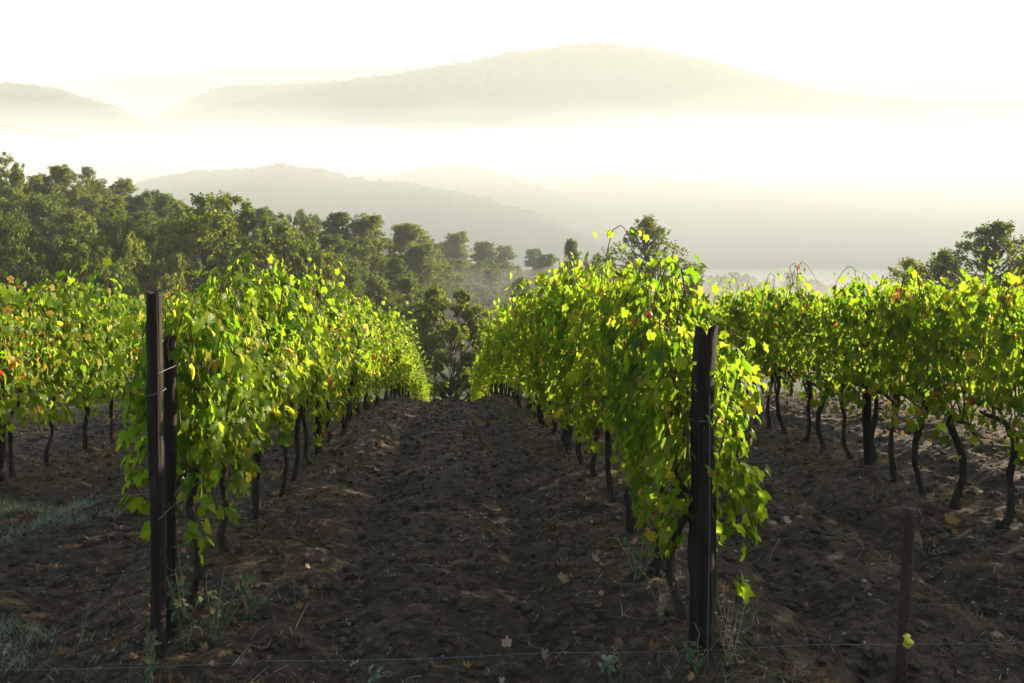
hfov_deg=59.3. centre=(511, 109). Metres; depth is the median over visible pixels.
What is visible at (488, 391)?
grapevine
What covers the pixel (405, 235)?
pine tree
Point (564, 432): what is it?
vine post
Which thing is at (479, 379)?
grapevine
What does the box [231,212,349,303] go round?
broadleaf tree
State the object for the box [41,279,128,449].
grapevine
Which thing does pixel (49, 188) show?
conifer tree
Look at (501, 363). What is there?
grapevine
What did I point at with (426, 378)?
grapevine
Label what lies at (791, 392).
grapevine
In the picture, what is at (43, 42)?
sky
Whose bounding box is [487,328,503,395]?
grapevine
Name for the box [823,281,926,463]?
grapevine
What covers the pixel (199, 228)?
broadleaf tree
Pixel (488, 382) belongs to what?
grapevine
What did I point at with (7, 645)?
weed plant
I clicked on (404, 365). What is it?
grapevine
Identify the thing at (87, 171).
young oak tree
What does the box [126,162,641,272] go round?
ridge hill
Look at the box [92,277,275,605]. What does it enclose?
grapevine
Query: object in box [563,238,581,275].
conifer tree
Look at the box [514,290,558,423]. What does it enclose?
grapevine
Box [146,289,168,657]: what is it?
vine post
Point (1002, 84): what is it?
hill
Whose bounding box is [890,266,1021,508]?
grapevine
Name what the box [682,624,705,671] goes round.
weed plant
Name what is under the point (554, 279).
conifer tree
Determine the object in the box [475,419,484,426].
fallen leaf
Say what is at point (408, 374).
grapevine
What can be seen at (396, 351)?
grapevine
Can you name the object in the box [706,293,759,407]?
grapevine
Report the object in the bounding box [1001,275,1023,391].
grapevine
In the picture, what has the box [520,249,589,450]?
grapevine
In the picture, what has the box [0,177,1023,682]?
ground
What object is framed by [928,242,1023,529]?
grapevine
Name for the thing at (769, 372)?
grapevine
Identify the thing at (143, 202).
conifer tree
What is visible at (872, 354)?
grapevine
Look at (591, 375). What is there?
grapevine
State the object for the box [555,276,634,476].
grapevine
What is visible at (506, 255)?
pine tree
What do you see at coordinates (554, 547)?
weed grass
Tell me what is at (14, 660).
pale grass
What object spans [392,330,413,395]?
grapevine
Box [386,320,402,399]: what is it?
grapevine
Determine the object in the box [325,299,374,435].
grapevine
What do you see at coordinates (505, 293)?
pine tree
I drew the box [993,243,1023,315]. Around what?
broadleaf tree
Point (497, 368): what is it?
grapevine
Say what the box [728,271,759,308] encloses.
broadleaf tree
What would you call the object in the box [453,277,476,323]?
broadleaf tree
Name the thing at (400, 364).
grapevine
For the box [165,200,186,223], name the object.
conifer tree
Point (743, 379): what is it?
grapevine
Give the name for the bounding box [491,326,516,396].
grapevine
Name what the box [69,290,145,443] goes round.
grapevine
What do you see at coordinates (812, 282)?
broadleaf tree
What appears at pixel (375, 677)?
weed plant
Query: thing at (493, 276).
conifer tree
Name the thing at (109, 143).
hill
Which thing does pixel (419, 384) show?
grapevine
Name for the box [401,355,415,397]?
grapevine
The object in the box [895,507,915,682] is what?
fence stake
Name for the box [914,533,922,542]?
fallen leaf
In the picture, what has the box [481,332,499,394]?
grapevine
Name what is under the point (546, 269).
pine tree
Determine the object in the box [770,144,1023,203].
ridge hill
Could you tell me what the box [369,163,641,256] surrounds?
ridge hill
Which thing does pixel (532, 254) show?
conifer tree
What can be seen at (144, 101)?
hill
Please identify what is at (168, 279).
broadleaf tree
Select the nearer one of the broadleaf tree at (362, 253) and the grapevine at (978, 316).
the grapevine at (978, 316)
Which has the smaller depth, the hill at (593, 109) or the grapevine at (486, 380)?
the grapevine at (486, 380)
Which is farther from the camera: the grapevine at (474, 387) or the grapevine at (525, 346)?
the grapevine at (474, 387)
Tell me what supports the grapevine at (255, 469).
on the ground at (760, 267)
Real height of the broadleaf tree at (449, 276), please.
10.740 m
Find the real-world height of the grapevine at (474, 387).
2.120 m
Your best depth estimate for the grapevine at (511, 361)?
14.29 m
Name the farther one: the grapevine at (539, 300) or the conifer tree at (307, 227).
the conifer tree at (307, 227)
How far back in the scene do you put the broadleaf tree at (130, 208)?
111.02 m
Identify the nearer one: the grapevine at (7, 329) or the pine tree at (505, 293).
the grapevine at (7, 329)
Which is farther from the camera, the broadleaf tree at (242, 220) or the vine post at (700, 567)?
the broadleaf tree at (242, 220)
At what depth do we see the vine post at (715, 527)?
4.71 m
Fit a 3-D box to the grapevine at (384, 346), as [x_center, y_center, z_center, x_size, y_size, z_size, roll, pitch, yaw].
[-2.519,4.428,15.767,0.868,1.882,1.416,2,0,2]
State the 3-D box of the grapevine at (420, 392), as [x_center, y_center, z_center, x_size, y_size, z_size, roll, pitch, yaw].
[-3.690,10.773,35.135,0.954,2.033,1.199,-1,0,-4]
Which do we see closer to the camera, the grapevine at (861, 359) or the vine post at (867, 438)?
the vine post at (867, 438)
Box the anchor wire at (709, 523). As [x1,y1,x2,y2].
[707,395,709,662]
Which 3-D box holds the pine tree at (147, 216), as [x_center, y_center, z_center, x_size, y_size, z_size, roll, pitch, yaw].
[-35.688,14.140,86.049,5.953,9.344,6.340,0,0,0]
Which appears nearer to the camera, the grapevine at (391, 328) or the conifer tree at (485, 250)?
the grapevine at (391, 328)
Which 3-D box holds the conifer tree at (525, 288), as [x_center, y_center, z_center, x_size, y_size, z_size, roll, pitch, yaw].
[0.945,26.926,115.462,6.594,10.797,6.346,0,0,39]
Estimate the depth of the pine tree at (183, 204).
115.61 m
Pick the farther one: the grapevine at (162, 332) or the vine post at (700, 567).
the grapevine at (162, 332)
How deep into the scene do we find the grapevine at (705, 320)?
13.77 m
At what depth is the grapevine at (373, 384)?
14.81 m
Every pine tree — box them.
[20,192,73,239]
[23,173,65,197]
[44,164,90,224]
[62,184,99,229]
[79,193,113,234]
[89,195,132,234]
[94,178,121,213]
[106,176,140,213]
[130,210,166,254]
[151,191,177,208]
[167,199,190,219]
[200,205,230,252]
[249,206,283,244]
[317,232,360,277]
[341,257,372,294]
[341,272,371,302]
[343,213,411,289]
[383,222,446,300]
[385,242,451,303]
[432,242,459,265]
[435,230,474,276]
[484,244,528,279]
[499,282,516,311]
[532,267,558,295]
[780,272,801,300]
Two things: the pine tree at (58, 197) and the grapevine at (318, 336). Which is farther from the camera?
the pine tree at (58, 197)
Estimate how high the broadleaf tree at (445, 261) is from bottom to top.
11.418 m
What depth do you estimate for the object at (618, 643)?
6.46 m
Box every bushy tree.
[387,309,442,400]
[404,282,503,399]
[455,329,505,400]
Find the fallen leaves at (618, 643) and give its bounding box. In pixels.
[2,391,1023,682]
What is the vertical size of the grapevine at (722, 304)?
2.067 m
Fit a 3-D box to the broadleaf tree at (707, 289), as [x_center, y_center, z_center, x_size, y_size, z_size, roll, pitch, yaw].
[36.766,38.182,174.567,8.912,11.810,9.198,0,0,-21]
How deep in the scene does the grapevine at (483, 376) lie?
30.19 m
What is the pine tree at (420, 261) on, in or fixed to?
on the ground at (760, 267)
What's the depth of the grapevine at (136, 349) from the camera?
11.89 m
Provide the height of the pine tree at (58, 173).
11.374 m
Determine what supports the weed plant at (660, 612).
on the ground at (760, 267)
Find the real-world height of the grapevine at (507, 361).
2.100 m
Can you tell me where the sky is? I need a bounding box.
[0,0,1023,85]
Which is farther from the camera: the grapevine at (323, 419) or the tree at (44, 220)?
the tree at (44, 220)
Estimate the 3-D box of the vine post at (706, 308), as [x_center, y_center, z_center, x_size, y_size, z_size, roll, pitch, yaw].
[3.060,3.865,13.834,0.193,2.011,0.099,0,0,-4]
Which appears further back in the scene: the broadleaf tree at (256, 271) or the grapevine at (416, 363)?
the broadleaf tree at (256, 271)
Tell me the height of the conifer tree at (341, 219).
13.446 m
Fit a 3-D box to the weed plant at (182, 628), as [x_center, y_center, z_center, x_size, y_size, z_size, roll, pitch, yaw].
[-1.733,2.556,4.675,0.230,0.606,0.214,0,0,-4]
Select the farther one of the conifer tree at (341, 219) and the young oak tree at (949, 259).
the conifer tree at (341, 219)
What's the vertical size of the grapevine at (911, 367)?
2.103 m
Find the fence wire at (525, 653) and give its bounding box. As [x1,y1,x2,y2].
[13,643,1012,669]
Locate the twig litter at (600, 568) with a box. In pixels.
[0,410,1023,682]
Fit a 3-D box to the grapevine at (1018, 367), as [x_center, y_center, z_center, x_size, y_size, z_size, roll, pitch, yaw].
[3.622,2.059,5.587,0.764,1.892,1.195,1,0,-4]
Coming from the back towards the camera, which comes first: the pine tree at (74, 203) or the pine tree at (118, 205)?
the pine tree at (74, 203)
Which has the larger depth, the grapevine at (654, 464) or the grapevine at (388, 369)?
the grapevine at (388, 369)
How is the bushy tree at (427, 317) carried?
on the ground at (760, 267)
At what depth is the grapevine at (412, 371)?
28.05 m
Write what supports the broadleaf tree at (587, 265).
on the ground at (760, 267)
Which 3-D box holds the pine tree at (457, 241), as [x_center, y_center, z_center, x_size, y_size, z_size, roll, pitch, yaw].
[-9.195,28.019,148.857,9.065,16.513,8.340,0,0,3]
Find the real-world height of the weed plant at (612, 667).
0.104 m
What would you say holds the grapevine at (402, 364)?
on the ground at (760, 267)
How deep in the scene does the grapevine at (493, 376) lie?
23.92 m
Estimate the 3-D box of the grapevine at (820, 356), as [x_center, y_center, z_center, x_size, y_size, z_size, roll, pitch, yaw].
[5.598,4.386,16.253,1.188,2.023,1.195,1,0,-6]
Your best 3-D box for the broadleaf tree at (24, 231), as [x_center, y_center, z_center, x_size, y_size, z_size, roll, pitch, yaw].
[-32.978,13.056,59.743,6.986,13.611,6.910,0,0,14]
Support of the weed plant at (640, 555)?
on the ground at (760, 267)
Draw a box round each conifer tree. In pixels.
[0,185,21,221]
[36,182,67,223]
[57,208,99,269]
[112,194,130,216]
[133,194,154,215]
[151,195,175,246]
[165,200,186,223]
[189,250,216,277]
[303,223,321,250]
[316,211,363,277]
[364,275,395,315]
[385,257,416,302]
[392,277,420,323]
[416,235,436,256]
[432,276,457,329]
[468,240,502,313]
[469,268,506,325]
[509,277,533,310]
[523,248,542,288]
[524,253,558,293]
[550,272,559,285]
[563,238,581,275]
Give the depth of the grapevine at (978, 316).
6.36 m
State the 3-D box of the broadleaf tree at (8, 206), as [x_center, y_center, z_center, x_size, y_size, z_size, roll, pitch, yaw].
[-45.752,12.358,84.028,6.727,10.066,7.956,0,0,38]
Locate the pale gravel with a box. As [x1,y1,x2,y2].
[7,398,1022,682]
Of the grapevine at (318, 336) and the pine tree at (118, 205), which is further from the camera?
the pine tree at (118, 205)
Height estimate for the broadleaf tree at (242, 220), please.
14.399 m
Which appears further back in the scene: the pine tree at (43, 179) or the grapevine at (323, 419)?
the pine tree at (43, 179)
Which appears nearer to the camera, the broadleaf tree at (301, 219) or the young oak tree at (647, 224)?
the young oak tree at (647, 224)
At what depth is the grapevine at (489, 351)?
23.25 m
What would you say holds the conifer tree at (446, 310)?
on the ground at (760, 267)
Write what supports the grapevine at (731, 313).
on the ground at (760, 267)
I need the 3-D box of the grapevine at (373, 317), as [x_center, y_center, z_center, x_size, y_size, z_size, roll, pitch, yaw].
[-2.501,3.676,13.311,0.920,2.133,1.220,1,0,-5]
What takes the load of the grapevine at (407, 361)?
on the ground at (760, 267)
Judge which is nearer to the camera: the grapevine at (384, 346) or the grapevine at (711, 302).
the grapevine at (711, 302)
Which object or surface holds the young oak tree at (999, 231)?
on the ground at (760, 267)
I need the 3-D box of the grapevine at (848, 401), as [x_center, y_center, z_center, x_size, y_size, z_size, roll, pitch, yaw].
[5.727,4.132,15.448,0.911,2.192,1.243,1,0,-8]
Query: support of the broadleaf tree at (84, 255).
on the ground at (760, 267)
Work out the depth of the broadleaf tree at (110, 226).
62.66 m
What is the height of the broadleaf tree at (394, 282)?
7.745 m
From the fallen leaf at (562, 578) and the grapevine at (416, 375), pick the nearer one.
the fallen leaf at (562, 578)
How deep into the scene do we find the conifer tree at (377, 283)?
85.63 m
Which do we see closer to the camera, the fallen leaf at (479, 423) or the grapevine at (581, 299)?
the grapevine at (581, 299)
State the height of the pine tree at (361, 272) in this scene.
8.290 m
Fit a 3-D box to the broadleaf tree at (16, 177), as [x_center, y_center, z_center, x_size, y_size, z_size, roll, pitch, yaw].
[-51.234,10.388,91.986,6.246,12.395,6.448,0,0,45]
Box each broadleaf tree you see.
[0,151,42,213]
[0,191,59,242]
[0,208,51,392]
[0,236,78,407]
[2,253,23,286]
[14,214,118,394]
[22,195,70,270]
[45,242,133,395]
[65,175,100,198]
[77,211,152,298]
[92,210,140,258]
[105,231,189,386]
[118,190,276,306]
[123,188,161,224]
[191,250,291,309]
[212,205,289,270]
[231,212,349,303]
[269,218,303,266]
[284,208,322,250]
[288,250,355,309]
[325,252,351,301]
[345,235,389,290]
[363,270,428,307]
[382,292,420,341]
[424,261,480,330]
[432,256,461,284]
[445,257,496,332]
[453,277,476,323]
[476,258,532,320]
[582,252,620,285]
[682,283,720,307]
[703,273,746,309]
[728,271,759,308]
[744,278,786,304]
[794,279,829,296]
[813,284,833,297]
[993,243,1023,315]
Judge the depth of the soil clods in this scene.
6.12 m
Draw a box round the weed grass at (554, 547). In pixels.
[0,389,1023,682]
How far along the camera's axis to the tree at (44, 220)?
77.85 m
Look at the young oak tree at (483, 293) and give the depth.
123.52 m
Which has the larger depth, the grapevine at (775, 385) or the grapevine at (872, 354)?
the grapevine at (775, 385)
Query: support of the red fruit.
hanging from the grapevine at (654, 464)
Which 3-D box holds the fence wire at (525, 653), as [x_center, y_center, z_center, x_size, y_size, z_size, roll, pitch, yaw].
[0.015,2.688,4.420,5.648,0.161,0.002,0,0,0]
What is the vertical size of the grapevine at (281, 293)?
2.189 m
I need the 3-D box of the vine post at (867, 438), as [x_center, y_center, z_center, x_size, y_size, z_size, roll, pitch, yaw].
[3.433,2.772,8.694,0.134,1.688,0.100,0,0,-17]
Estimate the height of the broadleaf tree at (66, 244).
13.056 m
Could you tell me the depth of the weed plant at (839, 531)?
6.75 m
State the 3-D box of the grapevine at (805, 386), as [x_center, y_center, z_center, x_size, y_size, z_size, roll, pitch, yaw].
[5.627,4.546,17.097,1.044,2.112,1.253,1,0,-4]
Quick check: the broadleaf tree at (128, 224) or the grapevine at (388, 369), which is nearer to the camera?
the grapevine at (388, 369)
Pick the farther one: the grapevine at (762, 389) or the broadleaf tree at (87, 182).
the broadleaf tree at (87, 182)
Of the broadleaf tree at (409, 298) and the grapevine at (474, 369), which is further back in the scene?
the broadleaf tree at (409, 298)
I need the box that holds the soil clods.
[0,391,1023,682]
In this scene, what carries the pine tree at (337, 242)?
on the ground at (760, 267)
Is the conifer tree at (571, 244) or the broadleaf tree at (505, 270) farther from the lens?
the broadleaf tree at (505, 270)
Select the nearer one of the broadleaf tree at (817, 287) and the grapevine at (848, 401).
the grapevine at (848, 401)
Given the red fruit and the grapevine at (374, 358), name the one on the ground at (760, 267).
the grapevine at (374, 358)
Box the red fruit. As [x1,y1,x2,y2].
[646,288,651,317]
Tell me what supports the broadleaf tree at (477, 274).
on the ground at (760, 267)
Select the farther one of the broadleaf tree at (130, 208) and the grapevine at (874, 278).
the broadleaf tree at (130, 208)
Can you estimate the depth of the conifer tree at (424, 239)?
137.50 m
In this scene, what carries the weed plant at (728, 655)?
on the ground at (760, 267)
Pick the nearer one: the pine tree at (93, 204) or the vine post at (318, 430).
the vine post at (318, 430)
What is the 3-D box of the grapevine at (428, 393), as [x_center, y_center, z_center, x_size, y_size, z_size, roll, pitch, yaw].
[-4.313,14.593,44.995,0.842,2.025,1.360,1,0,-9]
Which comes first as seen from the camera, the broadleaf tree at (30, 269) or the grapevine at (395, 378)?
the grapevine at (395, 378)
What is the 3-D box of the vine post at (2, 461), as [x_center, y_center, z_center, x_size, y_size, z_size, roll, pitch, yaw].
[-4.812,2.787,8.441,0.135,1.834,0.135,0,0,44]
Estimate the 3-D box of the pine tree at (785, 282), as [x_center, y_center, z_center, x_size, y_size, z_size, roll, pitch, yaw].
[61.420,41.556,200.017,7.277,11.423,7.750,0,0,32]
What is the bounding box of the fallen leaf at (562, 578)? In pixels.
[557,571,568,582]
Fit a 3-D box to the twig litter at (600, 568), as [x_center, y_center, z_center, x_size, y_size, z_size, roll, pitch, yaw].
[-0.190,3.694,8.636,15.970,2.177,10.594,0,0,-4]
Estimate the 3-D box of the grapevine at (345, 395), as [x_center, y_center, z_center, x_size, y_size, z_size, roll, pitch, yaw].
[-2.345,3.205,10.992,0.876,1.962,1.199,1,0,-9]
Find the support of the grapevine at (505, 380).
on the ground at (760, 267)
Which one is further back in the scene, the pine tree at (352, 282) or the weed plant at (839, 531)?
the pine tree at (352, 282)
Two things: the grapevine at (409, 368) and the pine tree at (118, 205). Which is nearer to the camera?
the grapevine at (409, 368)
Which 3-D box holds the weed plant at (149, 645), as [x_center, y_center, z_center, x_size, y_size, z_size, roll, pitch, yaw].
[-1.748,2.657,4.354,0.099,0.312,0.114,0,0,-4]
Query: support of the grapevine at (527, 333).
on the ground at (760, 267)
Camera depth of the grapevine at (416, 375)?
29.65 m
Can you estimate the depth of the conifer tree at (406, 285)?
88.25 m
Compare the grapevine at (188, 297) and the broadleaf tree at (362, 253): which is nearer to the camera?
the grapevine at (188, 297)
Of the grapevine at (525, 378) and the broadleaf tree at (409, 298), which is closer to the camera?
the grapevine at (525, 378)
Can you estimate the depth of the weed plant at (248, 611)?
5.21 m
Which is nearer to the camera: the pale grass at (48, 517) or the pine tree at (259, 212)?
the pale grass at (48, 517)
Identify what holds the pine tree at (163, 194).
on the ground at (760, 267)
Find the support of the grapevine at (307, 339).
on the ground at (760, 267)
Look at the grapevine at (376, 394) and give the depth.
16.30 m
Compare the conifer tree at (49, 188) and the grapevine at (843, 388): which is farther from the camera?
the conifer tree at (49, 188)
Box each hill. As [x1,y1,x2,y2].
[0,82,187,189]
[46,64,435,127]
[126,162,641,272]
[145,41,1023,176]
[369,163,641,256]
[556,172,1021,252]
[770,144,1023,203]
[781,68,1023,100]
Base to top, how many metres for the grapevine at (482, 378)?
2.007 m
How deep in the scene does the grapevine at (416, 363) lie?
28.93 m
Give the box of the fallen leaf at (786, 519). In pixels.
[784,516,791,523]
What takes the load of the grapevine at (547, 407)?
on the ground at (760, 267)
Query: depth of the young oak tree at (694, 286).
65.90 m
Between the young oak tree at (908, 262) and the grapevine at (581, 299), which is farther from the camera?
the young oak tree at (908, 262)
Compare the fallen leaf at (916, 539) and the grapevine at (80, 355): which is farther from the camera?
the grapevine at (80, 355)
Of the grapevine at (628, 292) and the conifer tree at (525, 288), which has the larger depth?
the conifer tree at (525, 288)
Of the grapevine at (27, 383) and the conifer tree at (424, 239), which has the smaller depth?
the grapevine at (27, 383)
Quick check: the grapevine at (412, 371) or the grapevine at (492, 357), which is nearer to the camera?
the grapevine at (492, 357)
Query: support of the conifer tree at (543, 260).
on the ground at (760, 267)
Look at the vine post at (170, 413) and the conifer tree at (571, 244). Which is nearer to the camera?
the vine post at (170, 413)
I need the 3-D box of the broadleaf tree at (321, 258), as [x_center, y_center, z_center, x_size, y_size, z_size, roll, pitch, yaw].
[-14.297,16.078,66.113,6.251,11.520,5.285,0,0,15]
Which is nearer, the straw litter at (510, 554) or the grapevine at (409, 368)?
the straw litter at (510, 554)
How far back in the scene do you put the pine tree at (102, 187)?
113.14 m
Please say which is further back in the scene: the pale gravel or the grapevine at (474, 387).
the grapevine at (474, 387)
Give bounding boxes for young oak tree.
[69,166,107,197]
[454,286,510,340]
[595,213,705,301]
[676,265,703,317]
[866,255,942,383]
[900,247,974,384]
[925,219,1023,298]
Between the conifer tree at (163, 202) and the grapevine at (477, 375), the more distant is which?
the conifer tree at (163, 202)
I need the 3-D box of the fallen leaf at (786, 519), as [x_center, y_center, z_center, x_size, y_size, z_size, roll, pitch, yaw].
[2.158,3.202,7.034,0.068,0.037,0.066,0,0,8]
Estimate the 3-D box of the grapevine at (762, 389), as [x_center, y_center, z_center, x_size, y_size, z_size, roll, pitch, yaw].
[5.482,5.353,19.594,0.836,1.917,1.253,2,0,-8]
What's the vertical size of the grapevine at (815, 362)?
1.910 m
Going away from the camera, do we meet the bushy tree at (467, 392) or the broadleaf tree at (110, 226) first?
the bushy tree at (467, 392)
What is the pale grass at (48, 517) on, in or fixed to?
on the ground at (760, 267)
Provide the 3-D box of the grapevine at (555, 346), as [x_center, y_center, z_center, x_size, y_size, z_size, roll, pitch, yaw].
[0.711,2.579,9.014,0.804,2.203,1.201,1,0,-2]
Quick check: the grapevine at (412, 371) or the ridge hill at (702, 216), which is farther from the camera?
the ridge hill at (702, 216)
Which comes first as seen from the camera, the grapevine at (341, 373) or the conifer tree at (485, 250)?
the grapevine at (341, 373)
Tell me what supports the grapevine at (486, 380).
on the ground at (760, 267)
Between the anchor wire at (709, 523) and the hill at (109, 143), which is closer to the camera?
the anchor wire at (709, 523)
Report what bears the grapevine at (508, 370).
on the ground at (760, 267)
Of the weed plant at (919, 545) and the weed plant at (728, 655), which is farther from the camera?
the weed plant at (919, 545)
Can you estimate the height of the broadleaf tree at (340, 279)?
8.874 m
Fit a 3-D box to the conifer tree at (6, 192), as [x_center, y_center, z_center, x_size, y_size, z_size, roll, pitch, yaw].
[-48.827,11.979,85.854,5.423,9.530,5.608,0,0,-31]
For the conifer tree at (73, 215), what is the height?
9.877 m
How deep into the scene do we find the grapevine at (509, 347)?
15.45 m
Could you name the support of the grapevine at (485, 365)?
on the ground at (760, 267)
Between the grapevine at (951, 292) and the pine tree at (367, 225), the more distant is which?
the pine tree at (367, 225)
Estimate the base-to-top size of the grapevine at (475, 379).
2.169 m
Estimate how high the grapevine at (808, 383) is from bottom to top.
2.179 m
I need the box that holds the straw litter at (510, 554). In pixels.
[0,392,1023,682]
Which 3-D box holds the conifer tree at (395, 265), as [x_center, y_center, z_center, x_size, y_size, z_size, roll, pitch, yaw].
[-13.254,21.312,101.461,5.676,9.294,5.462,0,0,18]
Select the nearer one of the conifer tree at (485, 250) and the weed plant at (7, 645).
the weed plant at (7, 645)
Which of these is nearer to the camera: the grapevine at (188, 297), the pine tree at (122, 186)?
the grapevine at (188, 297)
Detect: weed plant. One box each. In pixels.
[0,626,45,654]
[141,629,161,682]
[166,544,202,650]
[181,566,240,645]
[235,571,278,619]
[368,664,393,682]
[597,648,618,673]
[614,536,661,579]
[636,567,674,616]
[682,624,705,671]
[715,591,754,665]
[824,518,844,537]
[914,531,949,556]
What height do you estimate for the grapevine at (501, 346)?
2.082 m
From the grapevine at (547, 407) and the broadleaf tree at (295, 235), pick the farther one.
the broadleaf tree at (295, 235)
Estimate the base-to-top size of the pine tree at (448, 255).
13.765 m
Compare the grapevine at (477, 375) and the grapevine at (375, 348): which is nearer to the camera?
the grapevine at (375, 348)
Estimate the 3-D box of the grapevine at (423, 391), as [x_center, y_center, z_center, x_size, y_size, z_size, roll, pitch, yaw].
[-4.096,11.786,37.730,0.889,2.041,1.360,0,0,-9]
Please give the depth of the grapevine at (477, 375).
33.83 m
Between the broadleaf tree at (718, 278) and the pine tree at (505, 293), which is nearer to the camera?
the pine tree at (505, 293)
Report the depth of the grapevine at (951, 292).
12.15 m
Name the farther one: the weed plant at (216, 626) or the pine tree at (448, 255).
the pine tree at (448, 255)
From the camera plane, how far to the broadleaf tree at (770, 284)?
188.28 m
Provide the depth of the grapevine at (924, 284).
12.84 m
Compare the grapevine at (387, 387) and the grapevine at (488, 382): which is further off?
the grapevine at (488, 382)
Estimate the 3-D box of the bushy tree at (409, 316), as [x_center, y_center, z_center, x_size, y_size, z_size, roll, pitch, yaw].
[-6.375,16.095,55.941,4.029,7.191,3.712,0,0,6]
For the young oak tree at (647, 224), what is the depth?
91.53 m
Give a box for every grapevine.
[0,271,27,441]
[0,277,63,476]
[5,257,128,462]
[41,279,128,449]
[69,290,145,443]
[91,287,173,426]
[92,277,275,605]
[123,297,188,406]
[135,286,203,389]
[163,266,283,552]
[189,257,350,519]
[227,250,342,496]
[254,265,346,481]
[277,294,341,464]
[295,280,360,452]
[299,299,355,442]
[321,286,375,421]
[322,290,386,426]
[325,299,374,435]
[345,317,380,414]
[353,304,380,416]
[360,304,391,403]
[362,317,383,408]
[363,309,391,410]
[373,301,417,404]
[373,311,403,405]
[374,320,403,400]
[380,315,403,398]
[381,323,416,397]
[381,328,411,398]
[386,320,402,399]
[388,330,410,396]
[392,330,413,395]
[398,332,421,396]
[400,343,422,397]
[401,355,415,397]
[403,335,421,394]
[403,345,417,396]
[407,351,427,398]
[409,358,428,398]
[412,376,424,400]
[417,374,427,399]
[427,383,433,401]
[471,371,476,398]
[473,319,507,395]
[473,355,489,396]
[473,358,483,396]
[475,357,485,396]
[477,354,493,394]
[478,349,492,392]
[478,351,490,394]
[478,353,498,392]
[479,307,512,398]
[480,335,498,394]
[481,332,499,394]
[482,345,497,394]
[483,338,494,394]
[486,346,506,393]
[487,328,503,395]
[488,291,526,399]
[488,306,516,394]
[489,300,525,401]
[490,324,510,397]
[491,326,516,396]
[492,298,537,407]
[493,278,546,413]
[498,272,561,425]
[502,306,521,402]
[506,309,529,408]
[511,282,552,417]
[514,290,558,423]
[515,290,557,434]
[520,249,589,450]
[526,294,582,442]
[542,259,612,464]
[552,225,651,501]
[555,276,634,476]
[575,258,683,532]
[584,251,731,576]
[599,297,771,622]
[694,299,743,393]
[699,298,733,340]
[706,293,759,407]
[707,277,769,413]
[718,276,788,424]
[732,301,805,429]
[736,338,759,393]
[737,261,821,433]
[759,360,781,393]
[762,315,793,393]
[766,262,833,442]
[779,290,865,447]
[783,294,811,396]
[787,293,831,397]
[801,312,839,401]
[809,266,891,458]
[821,287,877,405]
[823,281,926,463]
[837,277,952,482]
[840,294,888,407]
[854,271,912,404]
[869,268,986,494]
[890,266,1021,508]
[890,278,949,407]
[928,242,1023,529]
[928,291,981,418]
[940,271,1020,430]
[959,243,1023,451]
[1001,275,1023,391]
[1012,323,1023,449]
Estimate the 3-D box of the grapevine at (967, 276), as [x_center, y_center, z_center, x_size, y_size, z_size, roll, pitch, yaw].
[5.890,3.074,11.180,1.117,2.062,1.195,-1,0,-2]
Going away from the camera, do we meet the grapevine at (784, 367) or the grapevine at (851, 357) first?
the grapevine at (851, 357)
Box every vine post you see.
[0,312,6,483]
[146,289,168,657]
[164,334,177,636]
[314,291,322,453]
[563,299,570,444]
[687,324,717,657]
[705,296,709,330]
[714,439,715,573]
[861,311,872,464]
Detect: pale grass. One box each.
[0,495,122,544]
[0,611,67,674]
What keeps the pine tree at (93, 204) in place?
on the ground at (760, 267)

